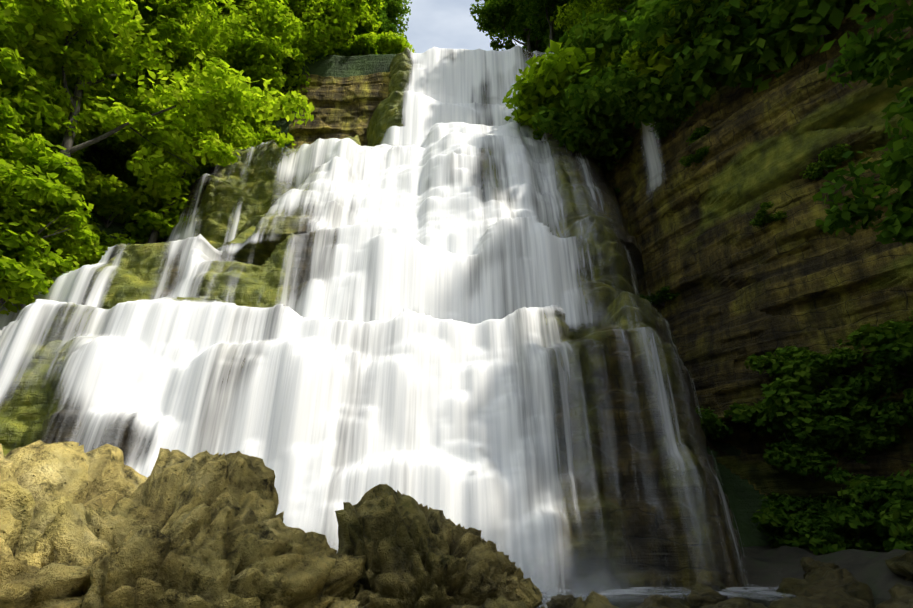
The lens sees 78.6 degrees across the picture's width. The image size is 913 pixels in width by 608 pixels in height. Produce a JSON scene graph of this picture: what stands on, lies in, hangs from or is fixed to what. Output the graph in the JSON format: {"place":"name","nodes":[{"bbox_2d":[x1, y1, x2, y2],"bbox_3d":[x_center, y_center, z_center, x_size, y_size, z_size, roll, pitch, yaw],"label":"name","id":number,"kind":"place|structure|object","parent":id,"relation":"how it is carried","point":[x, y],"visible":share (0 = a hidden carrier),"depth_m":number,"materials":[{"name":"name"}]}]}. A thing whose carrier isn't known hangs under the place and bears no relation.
{"place":"outdoors","nodes":[
{"label":"outdoors","id":0,"kind":"place"},
{"bbox_2d":[0,135,102,238],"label":"edge bush","id":1,"kind":"object","parent":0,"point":[73,198],"visible":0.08,"depth_m":30.65,"materials":[{"name":"green plant"}]},
{"bbox_2d":[0,0,912,592],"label":"cliff","id":2,"kind":"structure","parent":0,"point":[724,268],"depth_m":27.63,"materials":[{"name":"brown stone"}]},
{"bbox_2d":[0,222,48,257],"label":"edge bush","id":3,"kind":"object","parent":2,"relation":"on","point":[34,241],"visible":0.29,"depth_m":28.87,"materials":[{"name":"green plant"}]},
{"bbox_2d":[0,192,99,268],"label":"edge bush","id":4,"kind":"object","parent":3,"relation":"on","point":[77,243],"visible":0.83,"depth_m":30.47,"materials":[{"name":"green plant"}]},
{"bbox_2d":[0,97,50,175],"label":"tree","id":5,"kind":"object","parent":2,"relation":"on","point":[14,112],"visible":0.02,"depth_m":28.86,"materials":[{"name":"green plant"}]},
{"bbox_2d":[0,13,70,195],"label":"tree","id":6,"kind":"object","parent":2,"relation":"on","point":[22,91],"visible":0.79,"depth_m":30.11,"materials":[{"name":"green plant"}]},
{"bbox_2d":[0,152,93,226],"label":"edge bush","id":7,"kind":"object","parent":2,"relation":"on","point":[54,174],"visible":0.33,"depth_m":29.33,"materials":[{"name":"green plant"}]},
{"bbox_2d":[44,276,53,286],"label":"bush","id":8,"kind":"object","parent":2,"relation":"on","point":[50,281],"depth_m":29.18,"materials":[{"name":"green plant"}]},
{"bbox_2d":[5,107,102,187],"bbox_3d":[-26.981,-5.771,32.194,8.901,14.750,7.638,1,-23,-2],"label":"tree","id":9,"kind":"object","parent":2,"relation":"on","point":[18,132],"visible":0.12,"depth_m":33.30,"materials":[{"name":"green plant"}]},
{"bbox_2d":[65,175,100,226],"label":"bush","id":10,"kind":"object","parent":2,"relation":"on","point":[85,191],"depth_m":35.70,"materials":[{"name":"green plant"}]},
{"bbox_2d":[86,233,135,264],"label":"bush","id":11,"kind":"object","parent":2,"relation":"on","point":[99,251],"visible":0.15,"depth_m":33.64,"materials":[{"name":"green plant"}]},
{"bbox_2d":[83,168,152,227],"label":"bush","id":12,"kind":"object","parent":2,"relation":"on","point":[117,202],"visible":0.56,"depth_m":37.93,"materials":[{"name":"green plant"}]},
{"bbox_2d":[116,170,188,197],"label":"bush","id":13,"kind":"object","parent":2,"relation":"on","point":[129,178],"visible":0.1,"depth_m":41.26,"materials":[{"name":"green plant"}]},
{"bbox_2d":[0,0,314,321],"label":"tree","id":14,"kind":"object","parent":2,"relation":"on","point":[52,44],"visible":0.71,"depth_m":34.63,"materials":[{"name":"green plant"}]},
{"bbox_2d":[36,28,152,173],"bbox_3d":[-27.562,-11.356,36.988,14.353,21.653,10.959,-14,-27,31],"label":"tree","id":15,"kind":"object","parent":14,"relation":"attached to","point":[127,101],"visible":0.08,"depth_m":37.50,"materials":[{"name":"green plant"}]},
{"bbox_2d":[120,193,194,242],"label":"bush","id":16,"kind":"object","parent":2,"relation":"on","point":[149,221],"visible":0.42,"depth_m":38.34,"materials":[{"name":"green plant"}]},
{"bbox_2d":[100,0,218,92],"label":"tree","id":17,"kind":"object","parent":2,"relation":"on","point":[170,27],"visible":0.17,"depth_m":39.25,"materials":[{"name":"green plant"}]},
{"bbox_2d":[91,54,268,241],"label":"tree","id":18,"kind":"object","parent":2,"relation":"on","point":[244,129],"depth_m":43.03,"materials":[{"name":"green plant"}]},
{"bbox_2d":[121,66,255,243],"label":"tree","id":19,"kind":"object","parent":2,"relation":"on","point":[217,128],"visible":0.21,"depth_m":40.47,"materials":[{"name":"green plant"}]},
{"bbox_2d":[128,0,301,176],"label":"tree","id":20,"kind":"object","parent":2,"relation":"on","point":[253,5],"visible":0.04,"depth_m":47.20,"materials":[{"name":"green plant"}]},
{"bbox_2d":[212,46,307,132],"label":"tree","id":21,"kind":"object","parent":2,"relation":"on","point":[233,58],"visible":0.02,"depth_m":46.47,"materials":[{"name":"green plant"}]},
{"bbox_2d":[242,97,280,145],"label":"tree","id":22,"kind":"object","parent":2,"relation":"attached to","point":[271,129],"visible":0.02,"depth_m":47.23,"materials":[{"name":"green plant"}]},
{"bbox_2d":[255,125,296,148],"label":"bush","id":23,"kind":"object","parent":2,"relation":"on","point":[278,139],"depth_m":44.90,"materials":[{"name":"green plant"}]},
{"bbox_2d":[196,0,381,97],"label":"tree","id":24,"kind":"object","parent":2,"relation":"on","point":[317,23],"visible":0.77,"depth_m":47.98,"materials":[{"name":"green plant"}]},
{"bbox_2d":[297,0,384,40],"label":"tree","id":25,"kind":"object","parent":2,"relation":"on","point":[374,3],"visible":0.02,"depth_m":56.94,"materials":[{"name":"green plant"}]},
{"bbox_2d":[339,34,382,55],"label":"bush","id":26,"kind":"object","parent":2,"relation":"on","point":[361,45],"visible":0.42,"depth_m":53.59,"materials":[{"name":"green plant"}]},
{"bbox_2d":[346,1,387,46],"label":"tree","id":27,"kind":"object","parent":2,"relation":"on","point":[381,29],"visible":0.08,"depth_m":58.09,"materials":[{"name":"green plant"}]},
{"bbox_2d":[0,45,749,593],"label":"waterfall","id":28,"kind":"object","parent":2,"relation":"on","point":[398,351],"visible":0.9,"depth_m":23.19,"materials":[{"name":"white liquid"}]},
{"bbox_2d":[365,31,415,53],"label":"bush","id":29,"kind":"object","parent":2,"relation":"on","point":[385,44],"visible":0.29,"depth_m":52.76,"materials":[{"name":"green plant"}]},
{"bbox_2d":[382,0,411,41],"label":"tree","id":30,"kind":"object","parent":2,"relation":"on","point":[394,9],"visible":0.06,"depth_m":69.20,"materials":[{"name":"green plant"}]},
{"bbox_2d":[469,0,538,52],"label":"tree","id":31,"kind":"object","parent":2,"relation":"on","point":[492,18],"visible":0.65,"depth_m":65.53,"materials":[{"name":"green plant"}]},
{"bbox_2d":[490,0,571,52],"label":"tree","id":32,"kind":"object","parent":2,"relation":"on","point":[534,18],"visible":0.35,"depth_m":60.89,"materials":[{"name":"green plant"}]},
{"bbox_2d":[502,39,621,133],"bbox_3d":[8.493,-14.407,41.246,9.952,6.978,12.482,-1,-23,3],"label":"hanging bush","id":33,"kind":"object","parent":2,"relation":"on","point":[528,99],"visible":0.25,"depth_m":37.76,"materials":[{"name":"green plant"}]},
{"bbox_2d":[550,0,602,31],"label":"tree","id":34,"kind":"object","parent":2,"relation":"on","point":[558,14],"depth_m":52.79,"materials":[{"name":"green plant"}]},
{"bbox_2d":[532,69,632,170],"bbox_3d":[8.754,-12.397,38.408,6.112,3.761,8.932,-12,-26,27],"label":"hanging bush","id":35,"kind":"object","parent":2,"relation":"on","point":[607,143],"visible":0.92,"depth_m":37.59,"materials":[{"name":"green plant"}]},
{"bbox_2d":[554,0,640,61],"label":"hanging bush","id":36,"kind":"object","parent":2,"relation":"on","point":[564,37],"visible":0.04,"depth_m":39.17,"materials":[{"name":"green plant"}]},
{"bbox_2d":[570,61,633,97],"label":"tree foliage","id":37,"kind":"object","parent":2,"relation":"on","point":[616,69],"visible":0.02,"depth_m":36.66,"materials":[{"name":"green plant"}]},
{"bbox_2d":[566,0,637,25],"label":"tree","id":38,"kind":"object","parent":2,"relation":"on","point":[610,6],"visible":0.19,"depth_m":45.01,"materials":[{"name":"green plant"}]},
{"bbox_2d":[565,0,661,64],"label":"hanging bush","id":39,"kind":"object","parent":2,"relation":"on","point":[584,40],"visible":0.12,"depth_m":36.85,"materials":[{"name":"green plant"}]},
{"bbox_2d":[610,23,653,63],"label":"tree foliage","id":40,"kind":"object","parent":2,"relation":"on","point":[626,44],"depth_m":35.03,"materials":[{"name":"green plant"}]},
{"bbox_2d":[591,64,715,129],"bbox_3d":[12.164,-13.208,35.859,7.669,3.230,5.248,0,-23,-1],"label":"hanging bush","id":41,"kind":"object","parent":2,"relation":"on","point":[637,107],"visible":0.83,"depth_m":35.00,"materials":[{"name":"green plant"}]},
{"bbox_2d":[595,0,711,103],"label":"hanging bush","id":42,"kind":"object","parent":2,"relation":"on","point":[685,26],"visible":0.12,"depth_m":31.28,"materials":[{"name":"green plant"}]},
{"bbox_2d":[639,286,679,305],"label":"ledge bush","id":43,"kind":"object","parent":2,"relation":"attached to","point":[662,294],"visible":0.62,"depth_m":34.23,"materials":[{"name":"green plant"}]},
{"bbox_2d":[620,0,713,102],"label":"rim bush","id":44,"kind":"object","parent":2,"relation":"on","point":[684,33],"visible":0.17,"depth_m":31.86,"materials":[{"name":"green plant"}]},
{"bbox_2d":[604,37,650,72],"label":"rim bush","id":45,"kind":"object","parent":44,"relation":"on","point":[618,58],"visible":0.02,"depth_m":36.53,"materials":[{"name":"green plant"}]},
{"bbox_2d":[621,30,688,78],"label":"hanging bush","id":46,"kind":"object","parent":44,"relation":"on","point":[634,57],"visible":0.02,"depth_m":34.65,"materials":[{"name":"green plant"}]},
{"bbox_2d":[612,0,649,45],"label":"tree foliage","id":47,"kind":"object","parent":46,"relation":"on","point":[622,33],"depth_m":36.13,"materials":[{"name":"green plant"}]},
{"bbox_2d":[644,106,697,140],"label":"ledge bush","id":48,"kind":"object","parent":2,"relation":"on","point":[662,126],"visible":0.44,"depth_m":35.55,"materials":[{"name":"green plant"}]},
{"bbox_2d":[678,145,709,166],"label":"ledge bush","id":49,"kind":"object","parent":2,"relation":"on","point":[699,155],"visible":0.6,"depth_m":32.92,"materials":[{"name":"green plant"}]},
{"bbox_2d":[686,124,710,144],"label":"ledge bush","id":50,"kind":"object","parent":2,"relation":"on","point":[698,133],"visible":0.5,"depth_m":33.09,"materials":[{"name":"green plant"}]},
{"bbox_2d":[695,405,733,439],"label":"ledge bush","id":51,"kind":"object","parent":2,"relation":"on","point":[713,425],"visible":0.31,"depth_m":26.74,"materials":[{"name":"green plant"}]},
{"bbox_2d":[646,0,874,112],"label":"hanging bush","id":52,"kind":"object","parent":2,"relation":"on","point":[789,30],"visible":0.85,"depth_m":30.30,"materials":[{"name":"green plant"}]},
{"bbox_2d":[626,0,716,59],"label":"hanging bush","id":53,"kind":"object","parent":52,"relation":"on","point":[650,34],"visible":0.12,"depth_m":32.02,"materials":[{"name":"green plant"}]},
{"bbox_2d":[637,0,762,88],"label":"hanging bush","id":54,"kind":"object","parent":52,"relation":"on","point":[663,63],"visible":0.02,"depth_m":33.38,"materials":[{"name":"green plant"}]},
{"bbox_2d":[749,201,787,228],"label":"ledge bush","id":55,"kind":"object","parent":2,"relation":"on","point":[763,217],"visible":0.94,"depth_m":28.57,"materials":[{"name":"green plant"}]},
{"bbox_2d":[724,387,813,436],"bbox_3d":[14.740,5.036,25.954,3.858,2.374,5.638,-16,-28,34],"label":"bush","id":56,"kind":"object","parent":2,"relation":"on","point":[767,417],"visible":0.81,"depth_m":25.08,"materials":[{"name":"green plant"}]},
{"bbox_2d":[699,0,858,41],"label":"hanging bush","id":57,"kind":"object","parent":2,"relation":"on","point":[720,10],"visible":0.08,"depth_m":29.99,"materials":[{"name":"green plant"}]},
{"bbox_2d":[744,345,853,379],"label":"bush","id":58,"kind":"object","parent":2,"relation":"on","point":[772,364],"visible":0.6,"depth_m":25.29,"materials":[{"name":"green plant"}]},
{"bbox_2d":[759,492,842,514],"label":"bush","id":59,"kind":"object","parent":2,"relation":"on","point":[813,503],"visible":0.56,"depth_m":23.62,"materials":[{"name":"green plant"}]},
{"bbox_2d":[751,504,854,554],"bbox_3d":[14.687,9.354,22.882,4.731,2.124,3.326,17,-28,-35],"label":"bush","id":60,"kind":"object","parent":2,"relation":"on","point":[770,516],"visible":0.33,"depth_m":22.00,"materials":[{"name":"green plant"}]},
{"bbox_2d":[763,429,851,465],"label":"bush","id":61,"kind":"object","parent":2,"relation":"on","point":[834,442],"visible":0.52,"depth_m":24.03,"materials":[{"name":"green plant"}]},
{"bbox_2d":[763,443,866,482],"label":"bush","id":62,"kind":"object","parent":2,"relation":"on","point":[805,461],"visible":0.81,"depth_m":23.67,"materials":[{"name":"green plant"}]},
{"bbox_2d":[799,143,854,179],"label":"ledge bush","id":63,"kind":"object","parent":2,"relation":"on","point":[818,167],"visible":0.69,"depth_m":27.05,"materials":[{"name":"green plant"}]},
{"bbox_2d":[794,345,863,372],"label":"bush","id":64,"kind":"object","parent":2,"relation":"on","point":[836,358],"visible":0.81,"depth_m":23.85,"materials":[{"name":"green plant"}]},
{"bbox_2d":[761,360,900,415],"bbox_3d":[16.737,4.251,25.602,5.502,2.552,5.548,-9,-24,21],"label":"bush","id":65,"kind":"object","parent":2,"relation":"on","point":[877,373],"visible":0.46,"depth_m":24.29,"materials":[{"name":"green plant"}]},
{"bbox_2d":[806,378,867,416],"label":"bush","id":66,"kind":"object","parent":2,"relation":"on","point":[833,402],"visible":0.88,"depth_m":23.68,"materials":[{"name":"green plant"}]},
{"bbox_2d":[783,394,912,450],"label":"bush","id":67,"kind":"object","parent":2,"relation":"on","point":[807,427],"visible":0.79,"depth_m":23.12,"materials":[{"name":"green plant"}]},
{"bbox_2d":[817,373,903,401],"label":"bush","id":68,"kind":"object","parent":2,"relation":"on","point":[865,384],"visible":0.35,"depth_m":23.18,"materials":[{"name":"green plant"}]},
{"bbox_2d":[817,497,912,539],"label":"bush","id":69,"kind":"object","parent":2,"relation":"on","point":[844,502],"visible":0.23,"depth_m":21.69,"materials":[{"name":"green plant"}]},
{"bbox_2d":[824,467,912,502],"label":"bush","id":70,"kind":"object","parent":2,"relation":"on","point":[839,475],"visible":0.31,"depth_m":21.48,"materials":[{"name":"green plant"}]},
{"bbox_2d":[836,320,912,376],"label":"bush","id":71,"kind":"object","parent":2,"relation":"on","point":[871,338],"visible":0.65,"depth_m":22.16,"materials":[{"name":"green plant"}]},
{"bbox_2d":[837,475,912,538],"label":"bush","id":72,"kind":"object","parent":2,"relation":"on","point":[895,529],"visible":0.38,"depth_m":19.75,"materials":[{"name":"green plant"}]},
{"bbox_2d":[848,478,912,510],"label":"bush","id":73,"kind":"object","parent":2,"relation":"on","point":[895,494],"visible":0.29,"depth_m":20.91,"materials":[{"name":"green plant"}]},
{"bbox_2d":[864,339,912,383],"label":"bush","id":74,"kind":"object","parent":2,"relation":"on","point":[886,356],"visible":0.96,"depth_m":21.75,"materials":[{"name":"green plant"}]},
{"bbox_2d":[886,464,912,499],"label":"bush","id":75,"kind":"object","parent":2,"relation":"on","point":[905,484],"visible":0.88,"depth_m":20.25,"materials":[{"name":"green plant"}]},
{"bbox_2d":[395,0,524,52],"label":"sky","id":76,"kind":"structure","parent":0,"point":[431,23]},
{"bbox_2d":[283,501,660,594],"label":"mist","id":77,"kind":"structure","parent":0,"point":[549,554],"depth_m":16.48,"materials":[{"name":"white liquid"}]},
{"bbox_2d":[332,530,772,597],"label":"mist","id":78,"kind":"structure","parent":0,"point":[570,573],"depth_m":15.63,"materials":[{"name":"white liquid"}]},
{"bbox_2d":[538,587,888,607],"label":"pool","id":79,"kind":"structure","parent":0,"point":[872,603],"depth_m":15.61,"materials":[{"name":"black liquid"}]},
{"bbox_2d":[335,484,542,607],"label":"boulder","id":80,"kind":"object","parent":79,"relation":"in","point":[415,552],"visible":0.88,"depth_m":5.90,"materials":[{"name":"stone"}]},
{"bbox_2d":[546,594,577,607],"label":"pool rock","id":81,"kind":"object","parent":79,"relation":"on","point":[562,601],"visible":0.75,"depth_m":12.06,"materials":[{"name":"stone"}]},
{"bbox_2d":[634,594,681,607],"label":"pool rock","id":82,"kind":"object","parent":79,"relation":"on","point":[656,600],"visible":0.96,"depth_m":11.65,"materials":[{"name":"stone"}]},
{"bbox_2d":[542,584,795,602],"bbox_3d":[-9.693,8.139,15.580,47.235,0.050,8.282,3,-23,-7],"label":"foam","id":83,"kind":"object","parent":79,"relation":"on","point":[635,588],"visible":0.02,"depth_m":16.38,"materials":[{"name":"white"}]},
{"bbox_2d":[687,584,726,605],"bbox_3d":[6.249,7.395,13.853,0.968,0.778,0.989,-12,-26,27],"label":"pool rock","id":84,"kind":"object","parent":79,"relation":"on","point":[701,595],"visible":0.81,"depth_m":13.69,"materials":[{"name":"stone"}]},
{"bbox_2d":[699,597,766,607],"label":"pool rock","id":85,"kind":"object","parent":79,"relation":"on","point":[737,602],"visible":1,"depth_m":11.18,"materials":[{"name":"stone"}]},
{"bbox_2d":[797,591,867,607],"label":"pool rock","id":86,"kind":"object","parent":79,"relation":"on","point":[831,599],"visible":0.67,"depth_m":11.48,"materials":[{"name":"stone"}]},
{"bbox_2d":[823,587,869,606],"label":"pool rock","id":87,"kind":"object","parent":79,"relation":"in","point":[842,592],"visible":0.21,"depth_m":12.68,"materials":[{"name":"stone"}]},
{"bbox_2d":[778,516,836,545],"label":"bush","id":88,"kind":"object","parent":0,"point":[791,523],"visible":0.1,"depth_m":22.55,"materials":[{"name":"green plant"}]},
{"bbox_2d":[767,528,855,547],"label":"bush","id":89,"kind":"object","parent":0,"point":[785,542],"visible":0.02,"depth_m":22.62,"materials":[{"name":"green plant"}]},
{"bbox_2d":[757,511,875,547],"bbox_3d":[15.181,9.430,23.038,3.954,1.834,3.987,17,-28,-35],"label":"bush","id":90,"kind":"object","parent":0,"point":[769,531],"visible":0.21,"depth_m":22.98,"materials":[{"name":"green plant"}]},
{"bbox_2d":[740,544,912,598],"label":"shore","id":91,"kind":"structure","parent":0,"point":[766,566],"depth_m":18.74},
{"bbox_2d":[0,255,28,321],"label":"foliage","id":92,"kind":"object","parent":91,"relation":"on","point":[9,306],"visible":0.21,"depth_m":27.61,"materials":[{"name":"green plant"}]},
{"bbox_2d":[0,218,51,294],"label":"edge bush","id":93,"kind":"object","parent":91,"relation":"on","point":[29,277],"visible":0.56,"depth_m":27.48,"materials":[{"name":"green plant"}]},
{"bbox_2d":[0,206,51,275],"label":"foliage","id":94,"kind":"object","parent":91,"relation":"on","point":[37,262],"visible":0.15,"depth_m":28.79,"materials":[{"name":"green plant"}]},
{"bbox_2d":[0,245,79,307],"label":"edge bush","id":95,"kind":"object","parent":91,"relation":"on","point":[56,266],"visible":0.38,"depth_m":28.78,"materials":[{"name":"green plant"}]},
{"bbox_2d":[0,440,146,607],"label":"boulder","id":96,"kind":"object","parent":91,"relation":"on","point":[40,481],"visible":0.35,"depth_m":6.00,"materials":[{"name":"stone"}]},
{"bbox_2d":[33,448,365,607],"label":"boulder","id":97,"kind":"object","parent":91,"relation":"on","point":[180,529],"visible":0.96,"depth_m":5.38,"materials":[{"name":"stone"}]},
{"bbox_2d":[326,596,368,607],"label":"boulder","id":98,"kind":"object","parent":91,"relation":"on","point":[340,602],"visible":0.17,"depth_m":5.60,"materials":[{"name":"stone"}]},
{"bbox_2d":[446,594,543,607],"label":"boulder","id":99,"kind":"object","parent":91,"relation":"on","point":[502,601],"visible":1,"depth_m":5.23,"materials":[{"name":"stone"}]},
{"bbox_2d":[572,590,618,607],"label":"boulder","id":100,"kind":"object","parent":91,"relation":"on","point":[593,599],"visible":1,"depth_m":6.10,"materials":[{"name":"stone"}]},
{"bbox_2d":[767,596,830,607],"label":"pool rock","id":101,"kind":"object","parent":91,"relation":"on","point":[798,602],"visible":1,"depth_m":10.65,"materials":[{"name":"stone"}]},
{"bbox_2d":[800,557,839,578],"bbox_3d":[11.749,8.591,17.861,1.320,0.889,1.202,1,-23,-1],"label":"bank rock","id":102,"kind":"object","parent":91,"relation":"on","point":[810,565],"visible":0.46,"depth_m":17.84,"materials":[{"name":"stone"}]},
{"bbox_2d":[775,566,873,598],"bbox_3d":[10.655,8.675,16.192,2.357,1.896,2.487,1,-23,-1],"label":"bank rock","id":103,"kind":"object","parent":91,"relation":"on","point":[818,580],"visible":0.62,"depth_m":15.97,"materials":[{"name":"stone"}]},
{"bbox_2d":[812,0,912,245],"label":"shade tree","id":104,"kind":"object","parent":91,"relation":"on","point":[879,65],"visible":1,"depth_m":15.33,"materials":[{"name":"green plant"}]},
{"bbox_2d":[876,583,912,607],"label":"pool rock","id":105,"kind":"object","parent":91,"relation":"on","point":[901,595],"visible":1,"depth_m":11.04,"materials":[{"name":"stone"}]},
{"bbox_2d":[885,551,912,580],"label":"bank rock","id":106,"kind":"object","parent":91,"relation":"on","point":[901,565],"visible":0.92,"depth_m":15.59,"materials":[{"name":"stone"}]},
{"bbox_2d":[767,498,885,543],"bbox_3d":[15.281,8.905,22.732,4.397,1.974,3.091,1,-23,-3],"label":"bush","id":107,"kind":"object","parent":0,"point":[810,524],"visible":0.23,"depth_m":22.19,"materials":[{"name":"green plant"}]},
{"bbox_2d":[839,532,891,551],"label":"bush","id":108,"kind":"object","parent":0,"point":[872,543],"visible":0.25,"depth_m":21.37,"materials":[{"name":"green plant"}]},
{"bbox_2d":[826,502,912,551],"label":"bush","id":109,"kind":"object","parent":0,"point":[851,516],"visible":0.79,"depth_m":20.66,"materials":[{"name":"green plant"}]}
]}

